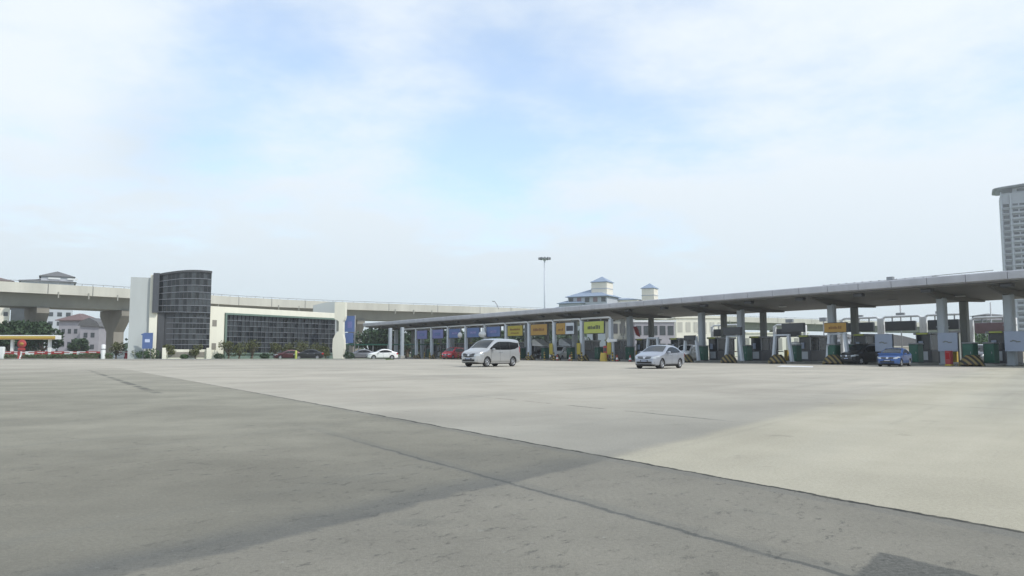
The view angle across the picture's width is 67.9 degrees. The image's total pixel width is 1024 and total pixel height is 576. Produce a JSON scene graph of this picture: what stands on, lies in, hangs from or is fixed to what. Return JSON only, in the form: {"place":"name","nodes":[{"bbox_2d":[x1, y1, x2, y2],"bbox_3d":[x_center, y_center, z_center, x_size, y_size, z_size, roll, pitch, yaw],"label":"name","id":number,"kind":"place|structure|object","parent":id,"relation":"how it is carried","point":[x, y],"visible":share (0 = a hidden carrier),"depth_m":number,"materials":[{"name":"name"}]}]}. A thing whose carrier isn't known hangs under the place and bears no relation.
{"place":"outdoors","nodes":[
{"label":"outdoors","id":0,"kind":"place"},
{"bbox_2d":[55,314,93,350],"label":"gabled house","id":1,"kind":"structure","parent":0,"point":[69,327],"depth_m":164.79,"materials":[{"name":"white paint"}]},
{"bbox_2d":[78,318,105,354],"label":"gabled house","id":2,"kind":"structure","parent":0,"point":[92,331],"depth_m":161.74,"materials":[{"name":"white paint"}]},
{"bbox_2d":[313,302,344,354],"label":"curved roof block","id":3,"kind":"structure","parent":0,"point":[327,307],"depth_m":134.19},
{"bbox_2d":[0,357,1023,575],"bbox_3d":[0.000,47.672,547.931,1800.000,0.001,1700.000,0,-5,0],"label":"plaza pavement","id":4,"kind":"structure","parent":0,"point":[423,467],"depth_m":6.21,"materials":[{"name":"grey concrete"}]},
{"bbox_2d":[0,320,23,350],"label":"tree","id":5,"kind":"object","parent":4,"relation":"on","point":[4,328],"visible":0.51,"depth_m":119.58,"materials":[{"name":"green plant"}]},
{"bbox_2d":[8,319,47,350],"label":"tree","id":6,"kind":"object","parent":4,"relation":"on","point":[19,325],"visible":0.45,"depth_m":119.87,"materials":[{"name":"green plant"}]},
{"bbox_2d":[0,335,60,350],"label":"station canopy","id":7,"kind":"object","parent":4,"relation":"on","point":[13,338],"visible":0.87,"depth_m":111.83,"materials":[{"name":"metal"}]},
{"bbox_2d":[25,321,64,350],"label":"tree","id":8,"kind":"object","parent":4,"relation":"on","point":[41,328],"visible":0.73,"depth_m":120.73,"materials":[{"name":"green plant"}]},
{"bbox_2d":[67,338,89,350],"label":"tree","id":9,"kind":"object","parent":4,"relation":"on","point":[79,344],"visible":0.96,"depth_m":148.78,"materials":[{"name":"green plant"}]},
{"bbox_2d":[0,359,384,359],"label":"kerb","id":10,"kind":"structure","parent":4,"relation":"on","point":[192,359],"depth_m":99.56,"materials":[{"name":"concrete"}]},
{"bbox_2d":[209,306,335,358],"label":"long building","id":11,"kind":"structure","parent":4,"relation":"on","point":[265,327],"depth_m":113.81,"materials":[{"name":"white glass"}]},
{"bbox_2d":[273,350,299,358],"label":"maroon car","id":12,"kind":"object","parent":4,"relation":"on","point":[286,354],"visible":0.8,"depth_m":107.76,"materials":[{"name":"paint"}]},
{"bbox_2d":[293,349,323,358],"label":"black car","id":13,"kind":"object","parent":4,"relation":"on","point":[311,353],"visible":0.94,"depth_m":108.35,"materials":[{"name":"paint"}]},
{"bbox_2d":[349,328,387,351],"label":"tree","id":14,"kind":"object","parent":4,"relation":"on","point":[363,338],"visible":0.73,"depth_m":147.84,"materials":[{"name":"green plant"}]},
{"bbox_2d":[366,349,397,358],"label":"white car","id":15,"kind":"object","parent":4,"relation":"on","point":[384,354],"visible":0.99,"depth_m":105.42,"materials":[{"name":"paint"}]},
{"bbox_2d":[369,328,409,350],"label":"tree","id":16,"kind":"object","parent":4,"relation":"on","point":[383,333],"visible":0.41,"depth_m":147.98,"materials":[{"name":"green plant"}]},
{"bbox_2d":[442,347,463,358],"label":"car","id":17,"kind":"object","parent":4,"relation":"on","point":[451,352],"visible":0.92,"depth_m":111.63,"materials":[{"name":"paint"}]},
{"bbox_2d":[0,279,959,353],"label":"viaduct","id":18,"kind":"object","parent":4,"relation":"on","point":[37,301],"visible":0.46,"depth_m":146.68,"materials":[{"name":"concrete"}]},
{"bbox_2d":[462,339,519,366],"bbox_3d":[-1.489,4.478,52.796,2.213,1.948,4.897,-4,-6,36],"label":"silver van","id":19,"kind":"object","parent":4,"relation":"on","point":[488,352],"visible":1,"depth_m":52.01,"materials":[{"name":"paint"}]},
{"bbox_2d":[525,354,548,359],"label":"toll island","id":20,"kind":"structure","parent":4,"relation":"on","point":[532,357],"depth_m":98.14,"materials":[{"name":"concrete"}]},
{"bbox_2d":[527,320,553,355],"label":"sign gantry","id":21,"kind":"object","parent":20,"relation":"on","point":[529,343],"visible":0.98,"depth_m":98.35,"materials":[{"name":"grey metal"}]},
{"bbox_2d":[531,322,547,335],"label":"lane sign","id":22,"kind":"object","parent":21,"relation":"attached to","point":[539,329],"visible":1,"depth_m":96.27,"materials":[{"name":"metal"}]},
{"bbox_2d":[549,354,576,360],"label":"toll island","id":23,"kind":"structure","parent":4,"relation":"on","point":[559,359],"depth_m":93.64,"materials":[{"name":"concrete"}]},
{"bbox_2d":[552,318,580,355],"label":"sign gantry","id":24,"kind":"object","parent":23,"relation":"on","point":[554,338],"visible":0.94,"depth_m":93.83,"materials":[{"name":"grey metal"}]},
{"bbox_2d":[556,320,574,334],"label":"lane sign","id":25,"kind":"object","parent":24,"relation":"attached to","point":[565,328],"visible":1,"depth_m":91.82,"materials":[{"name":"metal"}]},
{"bbox_2d":[578,340,600,358],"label":"toll booth","id":26,"kind":"object","parent":23,"relation":"on","point":[590,348],"visible":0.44,"depth_m":96.61,"materials":[{"name":"grey metal"}]},
{"bbox_2d":[577,354,624,360],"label":"toll island","id":27,"kind":"structure","parent":4,"relation":"on","point":[585,357],"depth_m":89.19,"materials":[{"name":"concrete"}]},
{"bbox_2d":[580,316,613,355],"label":"sign gantry","id":28,"kind":"object","parent":27,"relation":"on","point":[610,329],"visible":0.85,"depth_m":89.13,"materials":[{"name":"grey metal"}]},
{"bbox_2d":[584,318,604,333],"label":"lane sign","id":29,"kind":"object","parent":28,"relation":"attached to","point":[594,327],"visible":1,"depth_m":87.31,"materials":[{"name":"metal"}]},
{"bbox_2d":[604,339,626,358],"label":"toll booth","id":30,"kind":"object","parent":27,"relation":"on","point":[618,347],"visible":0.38,"depth_m":92.16,"materials":[{"name":"grey metal"}]},
{"bbox_2d":[605,319,634,339],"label":"toll office","id":31,"kind":"structure","parent":4,"relation":"on","point":[616,329],"depth_m":141.84,"materials":[{"name":"concrete"}]},
{"bbox_2d":[607,354,634,360],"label":"toll island","id":32,"kind":"structure","parent":4,"relation":"on","point":[610,359],"depth_m":84.73,"materials":[{"name":"concrete"}]},
{"bbox_2d":[635,339,661,353],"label":"toll booth","id":33,"kind":"object","parent":32,"relation":"on","point":[641,344],"visible":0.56,"depth_m":87.59,"materials":[{"name":"grey metal"}]},
{"bbox_2d":[633,320,675,350],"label":"toll office","id":34,"kind":"structure","parent":4,"relation":"on","point":[664,330],"depth_m":139.77,"materials":[{"name":"white concrete"}]},
{"bbox_2d":[635,345,684,368],"bbox_3d":[9.069,4.221,46.797,2.059,1.440,4.155,-4,-6,37],"label":"silver car","id":35,"kind":"object","parent":4,"relation":"on","point":[659,356],"visible":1,"depth_m":45.90,"materials":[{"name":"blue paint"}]},
{"bbox_2d":[678,345,696,359],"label":"white van","id":36,"kind":"object","parent":4,"relation":"on","point":[691,350],"visible":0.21,"depth_m":77.93,"materials":[{"name":"paint"}]},
{"bbox_2d":[363,269,1023,365],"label":"toll canopy","id":37,"kind":"object","parent":4,"relation":"on","point":[1005,287],"visible":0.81,"depth_m":68.14,"materials":[{"name":"metal"}]},
{"bbox_2d":[684,354,737,361],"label":"toll island","id":38,"kind":"structure","parent":4,"relation":"on","point":[688,358],"depth_m":75.85,"materials":[{"name":"concrete"}]},
{"bbox_2d":[699,345,708,359],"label":"control cabinet","id":39,"kind":"object","parent":38,"relation":"on","point":[703,351],"visible":0.7,"depth_m":76.65,"materials":[{"name":"green metal"}]},
{"bbox_2d":[707,337,735,359],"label":"toll booth","id":40,"kind":"object","parent":38,"relation":"on","point":[716,348],"visible":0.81,"depth_m":78.52,"materials":[{"name":"grey metal"}]},
{"bbox_2d":[709,339,733,350],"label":"window","id":41,"kind":"structure","parent":40,"relation":"in","point":[721,342],"depth_m":78.58,"materials":[{"name":"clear glass"}]},
{"bbox_2d":[711,324,737,353],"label":"display gantry","id":42,"kind":"object","parent":4,"relation":"on","point":[715,332],"visible":0.43,"depth_m":90.46,"materials":[{"name":"grey metal"}]},
{"bbox_2d":[720,354,767,362],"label":"toll island","id":43,"kind":"structure","parent":4,"relation":"on","point":[728,358],"depth_m":71.36,"materials":[{"name":"concrete"}]},
{"bbox_2d":[725,335,743,360],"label":"post frame","id":44,"kind":"object","parent":43,"relation":"on","point":[740,347],"visible":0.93,"depth_m":71.61,"materials":[{"name":"grey metal"}]},
{"bbox_2d":[723,327,741,334],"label":"display board","id":45,"kind":"object","parent":44,"relation":"on","point":[732,330],"visible":1,"depth_m":72.08,"materials":[{"name":"metal"}]},
{"bbox_2d":[742,345,752,360],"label":"control cabinet","id":46,"kind":"object","parent":43,"relation":"on","point":[747,351],"visible":0.73,"depth_m":72.14,"materials":[{"name":"green metal"}]},
{"bbox_2d":[749,336,779,360],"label":"toll booth","id":47,"kind":"object","parent":43,"relation":"on","point":[762,346],"visible":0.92,"depth_m":74.00,"materials":[{"name":"grey metal"}]},
{"bbox_2d":[752,338,777,349],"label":"window","id":48,"kind":"structure","parent":47,"relation":"in","point":[765,341],"depth_m":74.06,"materials":[{"name":"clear glass"}]},
{"bbox_2d":[773,324,806,336],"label":"display gantry","id":49,"kind":"object","parent":4,"relation":"on","point":[779,331],"visible":0.34,"depth_m":82.47,"materials":[{"name":"grey metal"}]},
{"bbox_2d":[768,354,822,363],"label":"toll island","id":50,"kind":"structure","parent":4,"relation":"on","point":[777,359],"depth_m":66.94,"materials":[{"name":"concrete"}]},
{"bbox_2d":[772,334,793,361],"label":"post frame","id":51,"kind":"object","parent":50,"relation":"on","point":[791,356],"visible":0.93,"depth_m":67.14,"materials":[{"name":"grey metal"}]},
{"bbox_2d":[782,323,804,331],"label":"display board","id":52,"kind":"object","parent":51,"relation":"on","point":[793,327],"visible":1,"depth_m":66.53,"materials":[{"name":"metal"}]},
{"bbox_2d":[792,344,801,361],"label":"control cabinet","id":53,"kind":"object","parent":50,"relation":"on","point":[797,351],"visible":0.72,"depth_m":67.66,"materials":[{"name":"green metal"}]},
{"bbox_2d":[797,335,826,360],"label":"toll booth","id":54,"kind":"object","parent":50,"relation":"on","point":[814,347],"visible":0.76,"depth_m":69.56,"materials":[{"name":"grey metal"}]},
{"bbox_2d":[800,337,826,349],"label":"window","id":55,"kind":"structure","parent":54,"relation":"in","point":[806,340],"depth_m":69.64,"materials":[{"name":"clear glass"}]},
{"bbox_2d":[822,355,877,364],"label":"toll island","id":56,"kind":"structure","parent":4,"relation":"on","point":[832,359],"depth_m":62.31,"materials":[{"name":"concrete"}]},
{"bbox_2d":[827,344,840,356],"bbox_3d":[27.019,5.445,63.739,0.890,1.520,0.800,3,-6,-34],"label":"control cabinet","id":57,"kind":"object","parent":56,"relation":"on","point":[834,349],"visible":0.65,"depth_m":63.48,"materials":[{"name":"green metal"}]},
{"bbox_2d":[826,333,848,356],"bbox_3d":[27.076,4.948,63.216,0.260,2.420,2.220,3,-6,-34],"label":"post frame","id":58,"kind":"object","parent":56,"relation":"on","point":[845,340],"visible":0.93,"depth_m":62.95,"materials":[{"name":"grey metal"}]},
{"bbox_2d":[824,322,847,332],"bbox_3d":[26.957,3.293,63.278,0.265,0.850,2.100,3,-6,-34],"label":"orange sign","id":59,"kind":"object","parent":58,"relation":"on","point":[837,327],"visible":1,"depth_m":63.11,"materials":[{"name":"metal"}]},
{"bbox_2d":[851,334,874,343],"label":"toll booth","id":60,"kind":"object","parent":56,"relation":"on","point":[862,338],"visible":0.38,"depth_m":65.05,"materials":[{"name":"grey metal"}]},
{"bbox_2d":[854,336,874,343],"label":"window","id":61,"kind":"structure","parent":60,"relation":"in","point":[861,339],"depth_m":65.07,"materials":[{"name":"grey glass"}]},
{"bbox_2d":[839,316,880,352],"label":"display gantry","id":62,"kind":"object","parent":4,"relation":"on","point":[868,326],"visible":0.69,"depth_m":73.88,"materials":[{"name":"grey metal"}]},
{"bbox_2d":[840,343,880,364],"bbox_3d":[28.966,5.431,62.758,4.374,1.740,1.977,3,-6,-30],"label":"black van","id":63,"kind":"object","parent":4,"relation":"on","point":[861,353],"visible":0.88,"depth_m":61.86,"materials":[{"name":"paint"}]},
{"bbox_2d":[875,334,893,361],"bbox_3d":[29.900,4.840,61.063,0.192,2.270,1.500,3,-6,-34],"label":"notice panel","id":64,"kind":"object","parent":4,"relation":"on","point":[883,342],"visible":0.87,"depth_m":61.08,"materials":[{"name":"metal"}]},
{"bbox_2d":[877,348,911,366],"bbox_3d":[26.797,4.840,53.270,1.868,1.306,3.770,-4,-6,40],"label":"blue car","id":65,"kind":"object","parent":4,"relation":"on","point":[899,357],"visible":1,"depth_m":52.34,"materials":[{"name":"paint"}]},
{"bbox_2d":[880,315,922,333],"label":"display gantry","id":66,"kind":"object","parent":4,"relation":"on","point":[910,325],"visible":0.79,"depth_m":70.98,"materials":[{"name":"grey metal"}]},
{"bbox_2d":[911,362,958,364],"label":"toll island","id":67,"kind":"structure","parent":4,"relation":"on","point":[955,363],"depth_m":59.28,"materials":[{"name":"concrete"}]},
{"bbox_2d":[908,343,923,362],"bbox_3d":[31.383,5.042,59.016,0.890,1.520,0.800,3,-6,-34],"label":"control cabinet","id":68,"kind":"object","parent":67,"relation":"on","point":[916,350],"visible":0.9,"depth_m":58.72,"materials":[{"name":"green metal"}]},
{"bbox_2d":[913,332,938,362],"bbox_3d":[33.854,4.799,61.234,2.970,2.380,1.500,3,-6,-34],"label":"toll booth","id":69,"kind":"object","parent":67,"relation":"on","point":[929,340],"visible":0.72,"depth_m":60.37,"materials":[{"name":"grey metal"}]},
{"bbox_2d":[917,335,937,349],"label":"window","id":70,"kind":"structure","parent":69,"relation":"in","point":[925,338],"depth_m":60.48,"materials":[{"name":"grey glass"}]},
{"bbox_2d":[922,313,959,332],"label":"display gantry","id":71,"kind":"object","parent":4,"relation":"on","point":[954,324],"visible":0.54,"depth_m":68.29,"materials":[{"name":"grey metal"}]},
{"bbox_2d":[958,355,1023,365],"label":"toll island","id":72,"kind":"structure","parent":4,"relation":"on","point":[971,360],"depth_m":53.38,"materials":[{"name":"concrete"}]},
{"bbox_2d":[937,333,959,362],"bbox_3d":[32.676,4.487,56.917,0.192,2.270,1.500,3,-6,-34],"label":"notice panel","id":73,"kind":"object","parent":72,"relation":"on","point":[948,341],"visible":0.96,"depth_m":56.84,"materials":[{"name":"metal"}]},
{"bbox_2d":[961,342,977,356],"bbox_3d":[33.029,4.679,54.762,0.890,1.520,0.800,3,-6,-34],"label":"control cabinet","id":74,"kind":"object","parent":72,"relation":"on","point":[969,348],"visible":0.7,"depth_m":54.52,"materials":[{"name":"green metal"}]},
{"bbox_2d":[982,342,999,363],"bbox_3d":[34.388,4.659,54.528,0.890,1.520,0.800,3,-6,-34],"label":"control cabinet","id":75,"kind":"object","parent":72,"relation":"on","point":[991,352],"visible":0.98,"depth_m":54.26,"materials":[{"name":"green metal"}]},
{"bbox_2d":[985,331,1023,362],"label":"toll booth","id":76,"kind":"object","parent":72,"relation":"on","point":[995,336],"visible":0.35,"depth_m":56.01,"materials":[{"name":"grey metal"}]},
{"bbox_2d":[989,333,1004,349],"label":"window","id":77,"kind":"structure","parent":76,"relation":"in","point":[999,337],"depth_m":55.97,"materials":[{"name":"grey glass"}]},
{"bbox_2d":[969,316,1017,341],"bbox_3d":[40.768,4.408,64.401,0.400,4.059,3.715,3,-6,-34],"label":"display gantry","id":78,"kind":"object","parent":4,"relation":"on","point":[981,328],"visible":0.47,"depth_m":64.89,"materials":[{"name":"grey metal"}]},
{"bbox_3d":[42.956,5.176,54.230,19.634,0.800,1.680,3,-6,-34],"label":"toll island","id":79,"kind":"object","parent":4,"relation":"on","visible":0},
{"bbox_2d":[1004,331,1023,363],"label":"notice panel","id":80,"kind":"object","parent":79,"relation":"on","point":[1013,340],"visible":1,"depth_m":53.18,"materials":[{"name":"metal"}]},
{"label":"toll island","id":81,"kind":"object","parent":4,"relation":"on","visible":0},
{"bbox_2d":[669,338,694,347],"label":"toll booth","id":82,"kind":"object","parent":81,"relation":"on","point":[676,342],"visible":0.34,"depth_m":83.02,"materials":[{"name":"grey metal"}]},
{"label":"toll island","id":83,"kind":"object","parent":4,"relation":"on","visible":0},
{"bbox_2d":[504,321,528,338],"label":"sign gantry","id":84,"kind":"object","parent":83,"relation":"on","point":[505,331],"visible":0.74,"depth_m":102.88,"materials":[{"name":"grey metal"}]},
{"bbox_2d":[508,323,523,336],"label":"lane sign","id":85,"kind":"object","parent":84,"relation":"attached to","point":[515,330],"visible":1,"depth_m":100.76,"materials":[{"name":"metal"}]},
{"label":"toll island","id":86,"kind":"object","parent":4,"relation":"on","visible":0},
{"bbox_2d":[484,323,505,338],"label":"sign gantry","id":87,"kind":"object","parent":86,"relation":"on","point":[485,337],"visible":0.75,"depth_m":106.74,"materials":[{"name":"grey metal"}]},
{"bbox_2d":[486,324,500,336],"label":"lane sign","id":88,"kind":"object","parent":87,"relation":"attached to","point":[493,331],"visible":1,"depth_m":105.29,"materials":[{"name":"metal"}]},
{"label":"toll island","id":89,"kind":"object","parent":4,"relation":"on","visible":0},
{"bbox_2d":[464,324,484,350],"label":"sign gantry","id":90,"kind":"object","parent":89,"relation":"on","point":[465,340],"visible":0.82,"depth_m":111.82,"materials":[{"name":"grey metal"}]},
{"bbox_2d":[467,325,480,337],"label":"lane sign","id":91,"kind":"object","parent":90,"relation":"attached to","point":[472,332],"visible":1,"depth_m":109.77,"materials":[{"name":"metal"}]},
{"bbox_2d":[0,0,1023,352],"label":"sky","id":92,"kind":"structure","parent":0,"point":[427,152],"materials":[{"name":"blue"}]},
{"bbox_2d":[667,317,720,353],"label":"cream building","id":93,"kind":"structure","parent":0,"point":[683,326],"depth_m":174.84,"materials":[{"name":"concrete"}]},
{"bbox_2d":[893,334,915,345],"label":"grey roof","id":94,"kind":"structure","parent":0,"point":[897,340],"depth_m":149.66,"materials":[{"name":"tile"}]},
{"label":"distant grass","id":95,"kind":"structure","parent":0,"visible":0},
{"bbox_2d":[0,278,14,350],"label":"apartment block","id":96,"kind":"structure","parent":95,"relation":"on","point":[4,313],"depth_m":252.04,"materials":[{"name":"white paint"}]},
{"bbox_2d":[10,308,24,350],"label":"apartment block","id":97,"kind":"structure","parent":95,"relation":"on","point":[17,314],"depth_m":199.90,"materials":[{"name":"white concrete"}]},
{"bbox_2d":[19,271,77,350],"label":"apartment block","id":98,"kind":"structure","parent":95,"relation":"on","point":[61,279],"depth_m":252.05,"materials":[{"name":"white paint"}]},
{"bbox_2d":[555,277,658,345],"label":"blue roof hotel","id":99,"kind":"structure","parent":95,"relation":"on","point":[600,291],"depth_m":261.98,"materials":[{"name":"paint"}]},
{"bbox_2d":[735,332,809,355],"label":"cream building","id":100,"kind":"structure","parent":95,"relation":"on","point":[782,343],"depth_m":199.49,"materials":[{"name":"concrete"}]},
{"bbox_2d":[970,314,1003,335],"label":"building","id":101,"kind":"structure","parent":95,"relation":"on","point":[988,320],"depth_m":242.13,"materials":[{"name":"grey tile"}]},
{"bbox_2d":[992,183,1023,330],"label":"apartment tower","id":102,"kind":"structure","parent":95,"relation":"on","point":[1011,204],"depth_m":401.34,"materials":[{"name":"white concrete"}]},
{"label":"verge","id":103,"kind":"structure","parent":0,"visible":0},
{"bbox_2d":[20,354,52,358],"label":"hedge","id":104,"kind":"object","parent":103,"relation":"on","point":[36,356],"visible":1,"depth_m":100.83,"materials":[{"name":"green plant"}]},
{"bbox_2d":[76,353,100,358],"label":"hedge","id":105,"kind":"object","parent":103,"relation":"on","point":[90,356],"visible":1,"depth_m":100.83,"materials":[{"name":"green plant"}]},
{"bbox_2d":[109,341,124,358],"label":"young tree","id":106,"kind":"object","parent":103,"relation":"on","point":[116,348],"visible":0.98,"depth_m":102.48,"materials":[{"name":"green plant"}]},
{"bbox_2d":[141,333,152,358],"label":"blue sign","id":107,"kind":"object","parent":103,"relation":"on","point":[147,340],"visible":1,"depth_m":100.66,"materials":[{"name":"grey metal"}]},
{"bbox_2d":[127,270,211,358],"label":"office tower","id":108,"kind":"structure","parent":103,"relation":"on","point":[172,308],"depth_m":102.99,"materials":[{"name":"grey glass"}]},
{"bbox_2d":[218,340,235,358],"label":"young tree","id":109,"kind":"object","parent":103,"relation":"on","point":[228,345],"visible":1,"depth_m":105.44,"materials":[{"name":"green plant"}]},
{"bbox_2d":[232,342,248,358],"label":"young tree","id":110,"kind":"object","parent":103,"relation":"on","point":[239,349],"visible":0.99,"depth_m":106.04,"materials":[{"name":"green plant"}]},
{"label":"service road","id":111,"kind":"structure","parent":0,"visible":0},
{"bbox_2d":[332,302,346,358],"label":"cream totem","id":112,"kind":"object","parent":111,"relation":"on","point":[339,341],"visible":0.98,"depth_m":117.98,"materials":[{"name":"concrete"}]},
{"bbox_2d":[345,315,355,358],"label":"blue banner","id":113,"kind":"object","parent":111,"relation":"on","point":[350,321],"visible":0.87,"depth_m":120.88,"materials":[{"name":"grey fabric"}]},
{"bbox_2d":[399,327,404,358],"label":"grey column","id":114,"kind":"structure","parent":111,"relation":"on","point":[401,356],"depth_m":121.48,"materials":[{"name":"concrete"}]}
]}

